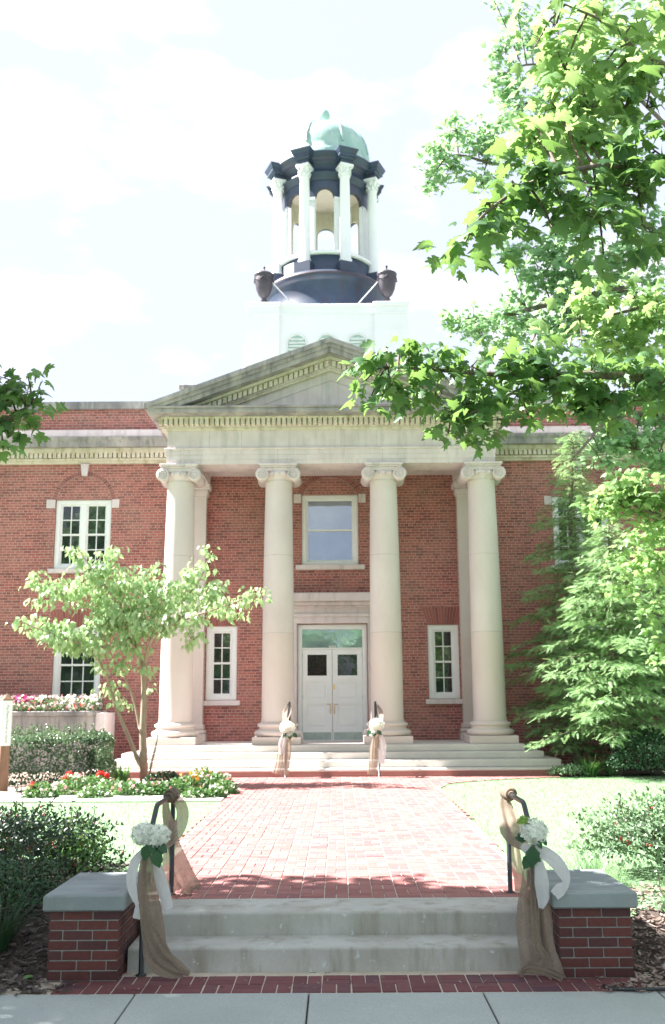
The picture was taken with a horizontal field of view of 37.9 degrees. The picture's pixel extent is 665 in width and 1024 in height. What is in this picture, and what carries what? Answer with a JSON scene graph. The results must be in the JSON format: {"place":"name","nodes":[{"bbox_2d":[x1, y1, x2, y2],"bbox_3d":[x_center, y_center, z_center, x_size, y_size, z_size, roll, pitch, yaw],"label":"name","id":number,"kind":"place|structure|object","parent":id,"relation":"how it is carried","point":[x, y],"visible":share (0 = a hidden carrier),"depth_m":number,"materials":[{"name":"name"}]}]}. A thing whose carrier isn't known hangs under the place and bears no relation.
{"place":"outdoors","nodes":[
{"label":"outdoors","id":0,"kind":"place"},
{"bbox_2d":[0,793,228,802],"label":"stone curb","id":1,"kind":"object","parent":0,"point":[69,798],"visible":0.5,"depth_m":16.80,"materials":[{"name":"stone"}]},
{"bbox_2d":[22,781,59,798],"bbox_3d":[-5.213,4.982,17.319,0.685,0.352,0.572,0,-11,0],"label":"bedding plant","id":2,"kind":"object","parent":1,"relation":"on","point":[51,793],"visible":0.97,"depth_m":17.24,"materials":[{"name":"green plant"}]},
{"bbox_2d":[76,784,113,798],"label":"bedding plant","id":3,"kind":"object","parent":1,"relation":"on","point":[93,792],"visible":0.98,"depth_m":17.15,"materials":[{"name":"green plant"}]},
{"bbox_2d":[130,780,162,795],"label":"bedding plant","id":4,"kind":"object","parent":1,"relation":"on","point":[146,784],"visible":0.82,"depth_m":17.58,"materials":[{"name":"green plant"}]},
{"bbox_2d":[182,786,210,797],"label":"bedding plant","id":5,"kind":"object","parent":1,"relation":"on","point":[188,792],"visible":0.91,"depth_m":17.03,"materials":[{"name":"green plant"}]},
{"bbox_2d":[197,786,228,797],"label":"bedding plant","id":6,"kind":"object","parent":1,"relation":"on","point":[214,791],"visible":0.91,"depth_m":17.10,"materials":[{"name":"green plant"}]},
{"bbox_2d":[41,775,562,898],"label":"path","id":7,"kind":"structure","parent":0,"point":[198,846],"depth_m":11.37,"materials":[{"name":"brick"}]},
{"bbox_2d":[284,702,290,776],"bbox_3d":[-1.062,5.352,22.983,0.048,1.684,2.007,0,-11,0],"label":"handrail","id":8,"kind":"object","parent":7,"relation":"on","point":[289,703],"visible":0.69,"depth_m":23.55,"materials":[{"name":"black metal"}]},
{"bbox_2d":[272,704,291,775],"bbox_3d":[-1.137,5.299,22.685,0.437,1.598,1.861,0,-11,0],"label":"burlap drape","id":9,"kind":"object","parent":8,"relation":"attached to","point":[281,766],"visible":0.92,"depth_m":21.79,"materials":[{"name":"white fabric"}]},
{"bbox_2d":[280,721,296,739],"bbox_3d":[-1.019,4.950,21.961,0.386,0.451,0.361,2,-12,-13],"label":"hydrangea bouquet","id":10,"kind":"object","parent":9,"relation":"attached to","point":[287,728],"visible":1,"depth_m":21.85,"materials":[{"name":"white plant"}]},
{"bbox_2d":[374,701,379,776],"bbox_3d":[1.058,5.336,22.976,0.048,1.684,2.007,0,-11,0],"label":"handrail","id":11,"kind":"object","parent":7,"relation":"on","point":[375,711],"visible":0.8,"depth_m":23.15,"materials":[{"name":"black metal"}]},
{"bbox_2d":[367,704,385,774],"bbox_3d":[0.998,5.295,22.691,0.441,1.557,1.825,0,-11,0],"label":"burlap drape","id":12,"kind":"object","parent":11,"relation":"hanging from","point":[377,747],"visible":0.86,"depth_m":21.80,"materials":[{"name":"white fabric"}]},
{"bbox_2d":[367,718,384,736],"bbox_3d":[1.007,4.896,21.967,0.387,0.459,0.390,-4,-12,16],"label":"hydrangea bouquet","id":13,"kind":"object","parent":12,"relation":"attached to","point":[376,725],"visible":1,"depth_m":21.86,"materials":[{"name":"white plant"}]},
{"bbox_2d":[0,991,664,1023],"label":"sidewalk","id":14,"kind":"structure","parent":0,"point":[642,1007],"depth_m":6.25,"materials":[{"name":"concrete"}]},
{"bbox_2d":[602,983,664,990],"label":"curb","id":15,"kind":"structure","parent":14,"relation":"on","point":[638,989],"depth_m":6.57,"materials":[{"name":"grey concrete"}]},
{"bbox_2d":[0,774,664,916],"bbox_3d":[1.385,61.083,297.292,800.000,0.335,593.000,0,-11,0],"label":"lawn","id":16,"kind":"structure","parent":0,"point":[478,798],"depth_m":15.25,"materials":[{"name":"green plant"}]},
{"bbox_2d":[8,771,85,783],"bbox_3d":[-10.868,6.377,23.511,10.250,0.062,5.900,0,-11,0],"label":"flower bed","id":17,"kind":"object","parent":16,"relation":"on","point":[13,775],"visible":0.09,"depth_m":22.50,"materials":[{"name":"plant"}]},
{"bbox_2d":[9,710,114,771],"bbox_3d":[-8.642,5.884,24.924,5.800,1.500,1.220,0,-11,0],"label":"stone planter","id":18,"kind":"object","parent":17,"relation":"on","point":[99,719],"visible":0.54,"depth_m":24.45,"materials":[{"name":"stone"}]},
{"bbox_2d":[0,694,104,710],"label":"planter flowers","id":19,"kind":"object","parent":18,"relation":"on","point":[34,705],"visible":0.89,"depth_m":24.80,"materials":[{"name":"pink plant"}]},
{"bbox_2d":[0,857,129,994],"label":"mulch bed","id":20,"kind":"object","parent":16,"relation":"on","point":[10,966],"visible":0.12,"depth_m":7.44,"materials":[{"name":"brown wood"}]},
{"bbox_2d":[0,877,50,951],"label":"ornamental grass","id":21,"kind":"object","parent":20,"relation":"on","point":[5,938],"depth_m":7.43,"materials":[{"name":"green plant"}]},
{"bbox_2d":[23,975,33,980],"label":"seedling","id":22,"kind":"object","parent":20,"relation":"on","point":[28,977],"visible":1,"depth_m":6.86,"materials":[{"name":"green plant"}]},
{"bbox_2d":[0,363,68,463],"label":"maple tree","id":23,"kind":"object","parent":20,"relation":"on","point":[12,391],"visible":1,"depth_m":8.94,"materials":[{"name":"green plant"}]},
{"bbox_2d":[0,831,80,910],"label":"juniper shrub","id":24,"kind":"object","parent":20,"relation":"on","point":[10,871],"visible":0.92,"depth_m":8.13,"materials":[{"name":"green plant"}]},
{"bbox_2d":[0,781,133,872],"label":"berry shrub","id":25,"kind":"object","parent":20,"relation":"on","point":[10,827],"visible":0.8,"depth_m":9.37,"materials":[{"name":"green plant"}]},
{"bbox_2d":[41,804,111,875],"bbox_3d":[-2.502,3.215,9.412,0.703,0.724,0.674,0,-11,0],"label":"shrub","id":26,"kind":"object","parent":20,"relation":"on","point":[83,841],"visible":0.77,"depth_m":9.33,"materials":[{"name":"green plant"}]},
{"bbox_2d":[0,782,237,794],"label":"flower bed","id":27,"kind":"object","parent":16,"relation":"on","point":[11,789],"visible":0.06,"depth_m":18.89,"materials":[{"name":"plant"}]},
{"bbox_2d":[0,693,13,790],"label":"message pole","id":28,"kind":"object","parent":27,"relation":"on","point":[6,710],"visible":1,"depth_m":18.80,"materials":[{"name":"white wood"}]},
{"bbox_2d":[24,781,43,797],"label":"geranium","id":29,"kind":"object","parent":27,"relation":"in","point":[34,787],"visible":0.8,"depth_m":17.30,"materials":[{"name":"green plant"}]},
{"bbox_2d":[8,722,116,785],"bbox_3d":[-6.503,5.166,20.737,3.666,1.315,1.847,0,-11,0],"label":"privet hedge","id":30,"kind":"object","parent":27,"relation":"on","point":[104,761],"visible":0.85,"depth_m":20.03,"materials":[{"name":"green plant"}]},
{"bbox_2d":[62,771,76,789],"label":"geranium","id":31,"kind":"object","parent":27,"relation":"on","point":[65,775],"visible":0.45,"depth_m":18.88,"materials":[{"name":"red plant"}]},
{"bbox_2d":[52,773,90,794],"bbox_3d":[-4.825,5.056,17.966,0.793,0.439,0.689,0,-11,0],"label":"bedding plant","id":32,"kind":"object","parent":27,"relation":"on","point":[79,785],"visible":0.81,"depth_m":17.90,"materials":[{"name":"green plant"}]},
{"bbox_2d":[75,774,109,788],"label":"bedding plant","id":33,"kind":"object","parent":27,"relation":"on","point":[92,779],"visible":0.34,"depth_m":18.85,"materials":[{"name":"green plant"}]},
{"bbox_2d":[96,770,109,783],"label":"geranium","id":34,"kind":"object","parent":27,"relation":"on","point":[105,775],"visible":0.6,"depth_m":19.44,"materials":[{"name":"red plant"}]},
{"bbox_2d":[97,777,129,792],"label":"bedding plant","id":35,"kind":"object","parent":27,"relation":"on","point":[110,783],"visible":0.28,"depth_m":18.04,"materials":[{"name":"green plant"}]},
{"bbox_2d":[110,765,131,782],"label":"hosta","id":36,"kind":"object","parent":27,"relation":"on","point":[120,773],"visible":0.67,"depth_m":19.95,"materials":[{"name":"green plant"}]},
{"bbox_2d":[111,778,146,795],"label":"bedding plant","id":37,"kind":"object","parent":27,"relation":"on","point":[119,785],"visible":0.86,"depth_m":17.58,"materials":[{"name":"green plant"}]},
{"bbox_2d":[5,544,273,780],"bbox_3d":[-3.995,3.246,20.747,5.641,5.181,2.097,-1,-11,4],"label":"dogwood tree","id":38,"kind":"object","parent":27,"relation":"on","point":[116,615],"visible":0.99,"depth_m":20.79,"materials":[{"name":"green plant"}]},
{"bbox_2d":[141,769,178,783],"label":"bedding plant","id":39,"kind":"object","parent":27,"relation":"on","point":[163,774],"visible":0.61,"depth_m":20.12,"materials":[{"name":"green plant"}]},
{"bbox_2d":[145,779,174,795],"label":"bedding plant","id":40,"kind":"object","parent":27,"relation":"on","point":[159,783],"visible":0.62,"depth_m":17.64,"materials":[{"name":"green plant"}]},
{"bbox_2d":[159,777,189,794],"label":"bedding plant","id":41,"kind":"object","parent":27,"relation":"on","point":[179,784],"visible":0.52,"depth_m":17.74,"materials":[{"name":"green plant"}]},
{"bbox_2d":[173,770,208,789],"bbox_3d":[-2.664,5.069,18.158,0.742,0.455,0.641,0,-11,0],"label":"bedding plant","id":42,"kind":"object","parent":27,"relation":"on","point":[194,776],"visible":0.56,"depth_m":18.10,"materials":[{"name":"green plant"}]},
{"bbox_2d":[185,763,220,787],"bbox_3d":[-2.458,5.096,18.531,0.736,0.557,0.687,-8,-14,35],"label":"bedding plant","id":43,"kind":"object","parent":27,"relation":"on","point":[202,772],"visible":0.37,"depth_m":18.47,"materials":[{"name":"green plant"}]},
{"bbox_2d":[198,769,236,789],"bbox_3d":[-2.176,5.100,18.313,0.762,0.468,0.663,0,-11,0],"label":"bedding plant","id":44,"kind":"object","parent":27,"relation":"on","point":[217,779],"visible":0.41,"depth_m":18.27,"materials":[{"name":"green plant"}]},
{"bbox_2d":[212,779,239,794],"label":"bedding plant","id":45,"kind":"object","parent":27,"relation":"on","point":[224,785],"visible":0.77,"depth_m":17.89,"materials":[{"name":"green plant"}]},
{"bbox_2d":[0,109,664,777],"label":"courthouse","id":46,"kind":"structure","parent":16,"relation":"on","point":[376,555],"depth_m":27.11,"materials":[{"name":"red brick"}]},
{"bbox_2d":[46,627,102,707],"bbox_3d":[-7.136,4.333,27.061,1.540,2.218,0.300,0,-11,0],"label":"window","id":47,"kind":"structure","parent":46,"relation":"in","point":[72,676],"depth_m":27.09,"materials":[{"name":"white paint"}]},
{"bbox_2d":[47,500,111,573],"bbox_3d":[-7.158,0.705,27.784,1.845,2.138,0.300,0,-11,0],"label":"window","id":48,"kind":"structure","parent":46,"relation":"in","point":[85,526],"depth_m":27.88,"materials":[{"name":"white paint"}]},
{"bbox_2d":[203,626,239,705],"bbox_3d":[-3.096,4.288,27.049,1.070,2.188,0.300,0,-11,0],"label":"window","id":49,"kind":"structure","parent":46,"relation":"in","point":[221,680],"depth_m":27.10,"materials":[{"name":"white paint"}]},
{"bbox_2d":[302,649,331,739],"bbox_3d":[-0.433,5.067,26.916,0.848,2.483,0.111,0,-11,0],"label":"door","id":50,"kind":"structure","parent":46,"relation":"in","point":[316,663],"depth_m":26.94,"materials":[{"name":"white paint"}]},
{"bbox_2d":[296,495,364,569],"bbox_3d":[-0.071,0.583,27.773,1.960,2.178,0.300,0,-11,0],"label":"window","id":51,"kind":"structure","parent":46,"relation":"in","point":[330,524],"depth_m":27.84,"materials":[{"name":"white paint"}]},
{"bbox_2d":[332,649,362,739],"bbox_3d":[0.430,5.060,26.913,0.854,2.483,0.111,0,-11,0],"label":"door","id":52,"kind":"structure","parent":46,"relation":"in","point":[347,676],"depth_m":26.94,"materials":[{"name":"white paint"}]},
{"bbox_2d":[426,625,462,703],"bbox_3d":[3.104,4.241,27.027,1.070,2.188,0.300,0,-11,0],"label":"window","id":53,"kind":"structure","parent":46,"relation":"in","point":[443,641],"depth_m":27.08,"materials":[{"name":"white paint"}]},
{"bbox_2d":[551,496,614,569],"bbox_3d":[7.117,0.597,27.734,1.845,2.138,0.300,0,-11,0],"label":"window","id":54,"kind":"structure","parent":46,"relation":"in","point":[597,520],"depth_m":27.82,"materials":[{"name":"white paint"}]},
{"bbox_2d":[564,626,607,702],"bbox_3d":[7.144,4.226,27.010,1.540,2.218,0.300,0,-11,0],"label":"window","id":55,"kind":"structure","parent":46,"relation":"in","point":[589,626],"depth_m":27.15,"materials":[{"name":"white paint"}]},
{"bbox_2d":[409,0,664,674],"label":"maple tree","id":56,"kind":"object","parent":16,"relation":"on","point":[645,501],"visible":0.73,"depth_m":17.90,"materials":[{"name":"green plant"}]},
{"bbox_2d":[558,771,664,877],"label":"berry shrub","id":57,"kind":"object","parent":16,"relation":"on","point":[650,824],"visible":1,"depth_m":9.30,"materials":[{"name":"green plant"}]},
{"bbox_2d":[562,762,664,775],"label":"flower bed","id":58,"kind":"object","parent":16,"relation":"on","point":[631,771],"visible":0.24,"depth_m":22.88,"materials":[{"name":"plant"}]},
{"bbox_2d":[545,763,591,774],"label":"silver plant","id":59,"kind":"object","parent":58,"relation":"on","point":[574,768],"visible":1,"depth_m":21.62,"materials":[{"name":"green plant"}]},
{"bbox_2d":[503,430,645,764],"bbox_3d":[5.952,2.191,25.471,3.901,8.964,4.111,0,-11,0],"label":"hemlock tree","id":60,"kind":"object","parent":58,"relation":"on","point":[571,566],"visible":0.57,"depth_m":25.37,"materials":[{"name":"green plant"}]},
{"bbox_2d":[573,752,605,775],"bbox_3d":[5.823,5.668,21.815,1.126,0.515,1.101,0,-11,0],"label":"liriope clump","id":61,"kind":"object","parent":58,"relation":"on","point":[594,769],"visible":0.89,"depth_m":21.67,"materials":[{"name":"green plant"}]},
{"bbox_2d":[520,523,664,775],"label":"hemlock tree","id":62,"kind":"object","parent":58,"relation":"on","point":[611,701],"visible":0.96,"depth_m":22.37,"materials":[{"name":"green plant"}]},
{"bbox_2d":[599,760,625,774],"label":"daylily clump","id":63,"kind":"object","parent":58,"relation":"on","point":[609,770],"visible":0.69,"depth_m":21.91,"materials":[{"name":"green plant"}]},
{"bbox_2d":[581,559,664,765],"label":"hemlock tree","id":64,"kind":"object","parent":58,"relation":"on","point":[653,677],"visible":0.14,"depth_m":24.88,"materials":[{"name":"green plant"}]},
{"bbox_2d":[597,721,664,771],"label":"boxwood","id":65,"kind":"object","parent":58,"relation":"in","point":[645,743],"visible":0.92,"depth_m":21.35,"materials":[{"name":"green plant"}]},
{"bbox_2d":[596,882,664,992],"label":"mulch bed","id":66,"kind":"object","parent":16,"relation":"on","point":[639,922],"visible":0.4,"depth_m":7.50,"materials":[{"name":"brown wood"}]},
{"bbox_2d":[336,0,664,461],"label":"maple tree","id":67,"kind":"object","parent":66,"relation":"on","point":[599,91],"visible":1,"depth_m":6.79,"materials":[{"name":"green plant"}]},
{"bbox_2d":[653,847,664,916],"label":"abelia shrub","id":68,"kind":"object","parent":66,"relation":"on","point":[663,896],"visible":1,"depth_m":7.90,"materials":[{"name":"green plant"}]},
{"bbox_2d":[0,775,664,996],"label":"path bedding","id":69,"kind":"object","parent":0,"point":[265,974],"visible":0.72,"depth_m":7.12,"materials":[{"name":"red brick"}]},
{"bbox_2d":[43,872,139,981],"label":"brick pier","id":70,"kind":"structure","parent":69,"relation":"on","point":[94,927],"depth_m":6.99,"materials":[{"name":"brick"}]},
{"bbox_2d":[127,897,519,972],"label":"concrete steps","id":71,"kind":"structure","parent":69,"relation":"on","point":[342,935],"depth_m":7.54,"materials":[{"name":"grey concrete"}]},
{"bbox_2d":[546,869,637,978],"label":"brick pier","id":72,"kind":"structure","parent":69,"relation":"on","point":[592,921],"depth_m":6.97,"materials":[{"name":"brick"}]},
{"bbox_2d":[0,0,664,401],"label":"sky","id":73,"kind":"structure","parent":0,"point":[139,139],"materials":[{"name":"white"}]},
{"bbox_2d":[51,974,648,994],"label":"entry paving","id":74,"kind":"structure","parent":0,"point":[431,983],"depth_m":6.79,"materials":[{"name":"brick"}]},
{"bbox_2d":[136,795,175,976],"bbox_3d":[-1.394,2.917,7.782,0.078,1.180,1.328,0,-11,0],"label":"handrail","id":75,"kind":"object","parent":74,"relation":"on","point":[158,804],"visible":0.55,"depth_m":7.75,"materials":[{"name":"black metal"}]},
{"bbox_2d":[138,787,200,978],"bbox_3d":[-1.273,2.860,7.693,0.398,1.191,1.533,1,-11,-5],"label":"burlap drape","id":76,"kind":"object","parent":75,"relation":"hanging from","point":[161,959],"visible":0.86,"depth_m":7.04,"materials":[{"name":"beige fabric"}]},
{"bbox_2d":[126,850,172,919],"bbox_3d":[-1.329,2.710,7.059,0.339,0.488,0.068,1,-11,-9],"label":"white ribbon","id":77,"kind":"object","parent":76,"relation":"attached to","point":[162,887],"visible":0.91,"depth_m":7.05,"materials":[{"name":"fabric"}]},
{"bbox_2d":[130,820,171,867],"bbox_3d":[-1.332,2.430,7.095,0.308,0.325,0.214,0,-11,0],"label":"hydrangea bouquet","id":78,"kind":"object","parent":76,"relation":"attached to","point":[152,840],"visible":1,"depth_m":7.04,"materials":[{"name":"white plant"}]},
{"bbox_2d":[124,975,602,988],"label":"leaf litter","id":79,"kind":"object","parent":74,"relation":"on","point":[380,978],"visible":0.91,"depth_m":6.82,"materials":[{"name":"brown plant"}]},
{"bbox_2d":[506,793,536,892],"bbox_3d":[1.526,2.895,7.772,0.078,1.180,1.328,0,-11,0],"label":"handrail","id":80,"kind":"object","parent":74,"relation":"on","point":[521,801],"visible":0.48,"depth_m":8.33,"materials":[{"name":"black metal"}]},
{"bbox_2d":[499,786,565,980],"bbox_3d":[1.494,2.861,7.693,0.346,1.227,1.524,-1,-11,1],"label":"burlap drape","id":81,"kind":"object","parent":80,"relation":"hanging from","point":[535,940],"visible":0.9,"depth_m":6.98,"materials":[{"name":"beige fabric"}]},
{"bbox_2d":[515,815,549,868],"bbox_3d":[1.474,2.409,7.078,0.222,0.378,0.235,9,-14,-38],"label":"hydrangea bouquet","id":82,"kind":"object","parent":81,"relation":"attached to","point":[534,832],"visible":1,"depth_m":7.03,"materials":[{"name":"white plant"}]},
{"bbox_2d":[520,843,569,908],"bbox_3d":[1.538,2.627,6.998,0.346,0.451,0.097,-3,-12,13],"label":"white ribbon","id":83,"kind":"object","parent":81,"relation":"attached to","point":[554,861],"visible":1,"depth_m":7.00,"materials":[{"name":"fabric"}]},
{"bbox_2d":[546,860,605,869],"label":"ornamental grass","id":84,"kind":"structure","parent":0,"point":[573,867],"depth_m":8.70,"materials":[{"name":"green plant"}]},
{"bbox_2d":[562,849,635,884],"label":"ornamental grass","id":85,"kind":"object","parent":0,"point":[605,869],"depth_m":8.91,"materials":[{"name":"green plant"}]}
]}

